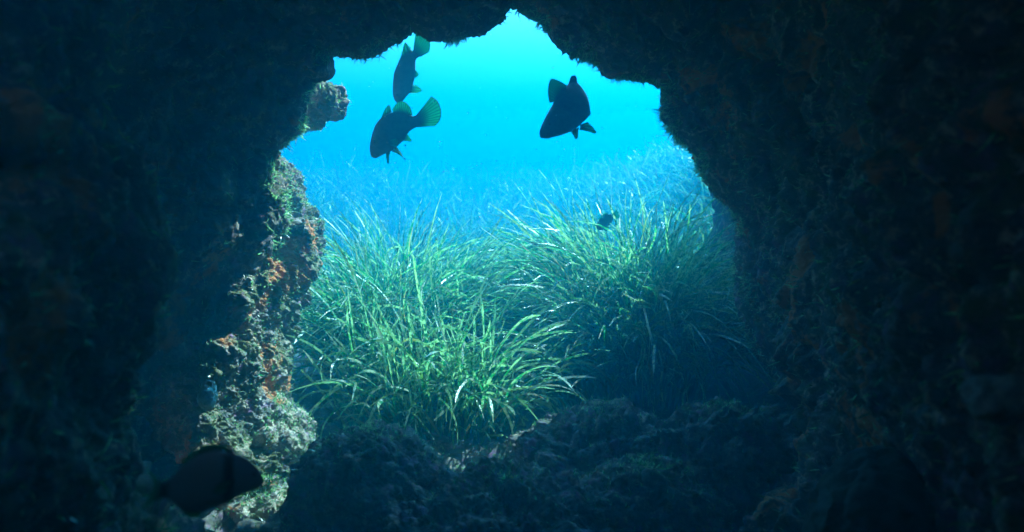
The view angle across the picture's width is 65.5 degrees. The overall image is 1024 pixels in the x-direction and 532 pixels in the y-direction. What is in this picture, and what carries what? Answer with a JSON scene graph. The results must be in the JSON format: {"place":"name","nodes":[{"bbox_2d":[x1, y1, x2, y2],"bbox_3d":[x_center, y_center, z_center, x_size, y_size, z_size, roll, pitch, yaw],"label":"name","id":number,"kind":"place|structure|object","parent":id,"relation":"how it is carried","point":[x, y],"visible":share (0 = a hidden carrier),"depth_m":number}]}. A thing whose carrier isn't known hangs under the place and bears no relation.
{"place":"outdoors","nodes":[
{"label":"outdoors","id":0,"kind":"place"},
{"bbox_2d":[142,443,264,518],"bbox_3d":[-0.389,0.272,0.986,0.158,0.091,0.058,0,8,0],"label":"sea bream","id":1,"kind":"object","parent":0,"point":[203,478],"visible":1,"depth_m":0.99},
{"bbox_2d":[370,96,440,163],"bbox_3d":[-0.418,-0.532,3.106,0.280,0.262,0.085,0,8,0],"label":"grouper","id":2,"kind":"object","parent":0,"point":[397,125],"visible":1,"depth_m":3.11},
{"bbox_2d":[393,34,429,102],"bbox_3d":[-0.417,-0.830,3.300,0.155,0.310,0.064,0,8,0],"label":"grouper","id":3,"kind":"object","parent":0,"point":[406,73],"visible":0.97,"depth_m":3.29},
{"bbox_2d":[149,161,791,531],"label":"seabed","id":4,"kind":"structure","parent":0,"point":[166,464],"depth_m":3.65},
{"bbox_2d":[142,156,326,475],"bbox_3d":[-0.963,0.129,2.972,0.545,1.172,1.272,0,8,0],"label":"rock outcrop","id":5,"kind":"object","parent":4,"relation":"on","point":[238,304],"visible":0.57,"depth_m":2.62},
{"bbox_2d":[196,380,217,410],"bbox_3d":[-0.903,0.384,2.360,0.056,0.094,0.076,0,8,0],"label":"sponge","id":6,"kind":"object","parent":5,"relation":"attached to","point":[207,396],"visible":0.99,"depth_m":2.34},
{"bbox_2d":[216,472,287,522],"bbox_3d":[-0.813,0.812,2.522,0.354,0.303,0.302,0,8,0],"label":"boulder","id":7,"kind":"object","parent":4,"relation":"on","point":[238,508],"visible":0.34,"depth_m":2.42},
{"bbox_2d":[249,393,316,474],"bbox_3d":[-0.852,0.588,2.751,0.344,0.290,0.348,0,8,0],"label":"boulder","id":8,"kind":"object","parent":4,"relation":"on","point":[275,443],"visible":0.26,"depth_m":2.65},
{"bbox_2d":[279,419,448,531],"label":"boulder","id":9,"kind":"object","parent":4,"relation":"on","point":[375,492],"visible":0.83,"depth_m":2.19},
{"bbox_2d":[284,238,487,428],"bbox_3d":[-0.524,0.302,3.156,0.874,0.883,0.974,0,8,0],"label":"seagrass clump","id":10,"kind":"object","parent":4,"relation":"on","point":[354,391],"visible":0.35,"depth_m":3.08},
{"bbox_2d":[289,194,571,414],"bbox_3d":[-0.473,0.182,3.823,1.668,1.078,1.757,0,8,0],"label":"seagrass clump","id":11,"kind":"object","parent":4,"relation":"on","point":[334,293],"visible":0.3,"depth_m":3.49},
{"bbox_2d":[288,244,608,449],"bbox_3d":[-0.239,0.337,3.096,1.242,0.834,1.127,0,8,0],"label":"seagrass clump","id":12,"kind":"object","parent":4,"relation":"on","point":[462,410],"visible":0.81,"depth_m":2.99},
{"bbox_2d":[407,245,583,395],"bbox_3d":[-0.044,0.254,4.048,1.238,0.773,1.296,-3,9,-23],"label":"seagrass clump","id":13,"kind":"object","parent":4,"relation":"on","point":[502,286],"depth_m":3.81},
{"bbox_2d":[290,123,714,285],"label":"seagrass meadow","id":14,"kind":"structure","parent":4,"relation":"on","point":[325,188],"depth_m":7.84},
{"bbox_2d":[451,291,623,425],"bbox_3d":[0.093,0.459,3.229,0.785,0.613,0.714,0,8,0],"label":"seagrass clump","id":15,"kind":"object","parent":4,"relation":"on","point":[564,399],"visible":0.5,"depth_m":3.27},
{"bbox_2d":[505,397,656,476],"bbox_3d":[0.283,0.712,2.663,0.688,0.533,0.605,0,8,0],"label":"boulder","id":16,"kind":"object","parent":4,"relation":"on","point":[567,431],"visible":0.46,"depth_m":2.52},
{"bbox_2d":[440,169,778,417],"bbox_3d":[0.542,0.148,3.825,1.914,1.220,1.847,0,8,0],"label":"seagrass clump","id":17,"kind":"object","parent":4,"relation":"on","point":[680,312],"visible":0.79,"depth_m":3.45},
{"bbox_2d":[709,191,768,370],"bbox_3d":[1.790,-0.179,4.407,1.421,2.812,2.122,0,8,0],"label":"rock outcrop","id":18,"kind":"object","parent":4,"relation":"on","point":[724,217],"visible":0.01,"depth_m":4.24},
{"bbox_2d":[124,0,827,503],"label":"drifting particles","id":19,"kind":"object","parent":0,"point":[506,310],"visible":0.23,"depth_m":2.03},
{"bbox_2d":[280,9,682,160],"label":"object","id":20,"kind":"structure","parent":0,"point":[501,69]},
{"bbox_2d":[0,0,1023,531],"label":"cave rock","id":21,"kind":"object","parent":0,"point":[88,390],"visible":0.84,"depth_m":1.47},
{"bbox_2d":[304,81,349,130],"bbox_3d":[-0.809,-0.644,3.128,0.326,0.237,0.246,-3,8,-18],"label":"rock","id":22,"kind":"object","parent":21,"relation":"attached to","point":[323,113],"visible":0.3,"depth_m":3.07},
{"bbox_2d":[421,414,543,455],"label":"leaf litter","id":23,"kind":"object","parent":21,"relation":"on","point":[436,448],"visible":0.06,"depth_m":2.92},
{"bbox_2d":[362,454,624,531],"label":"boulder","id":24,"kind":"object","parent":21,"relation":"on","point":[395,517],"visible":0.76,"depth_m":2.09},
{"bbox_2d":[0,0,1023,531],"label":"algae","id":25,"kind":"object","parent":21,"relation":"attached to","point":[590,60],"visible":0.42,"depth_m":2.40},
{"bbox_2d":[578,453,734,531],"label":"boulder","id":26,"kind":"object","parent":21,"relation":"on","point":[661,500],"visible":0.78,"depth_m":2.13},
{"bbox_2d":[649,396,802,531],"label":"boulder","id":27,"kind":"object","parent":21,"relation":"on","point":[737,462],"visible":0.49,"depth_m":2.34},
{"bbox_2d":[801,445,938,531],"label":"boulder","id":28,"kind":"object","parent":21,"relation":"on","point":[867,489],"visible":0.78,"depth_m":1.40},
{"bbox_2d":[539,75,595,138],"bbox_3d":[0.201,-0.605,3.022,0.232,0.242,0.085,-4,9,-24],"label":"grouper","id":29,"kind":"object","parent":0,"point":[568,111],"visible":1,"depth_m":3.01},
{"bbox_2d":[596,210,618,230],"bbox_3d":[0.441,-0.212,3.700,0.112,0.099,0.022,0,8,0],"label":"fish","id":30,"kind":"object","parent":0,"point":[606,220],"visible":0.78,"depth_m":3.70}
]}

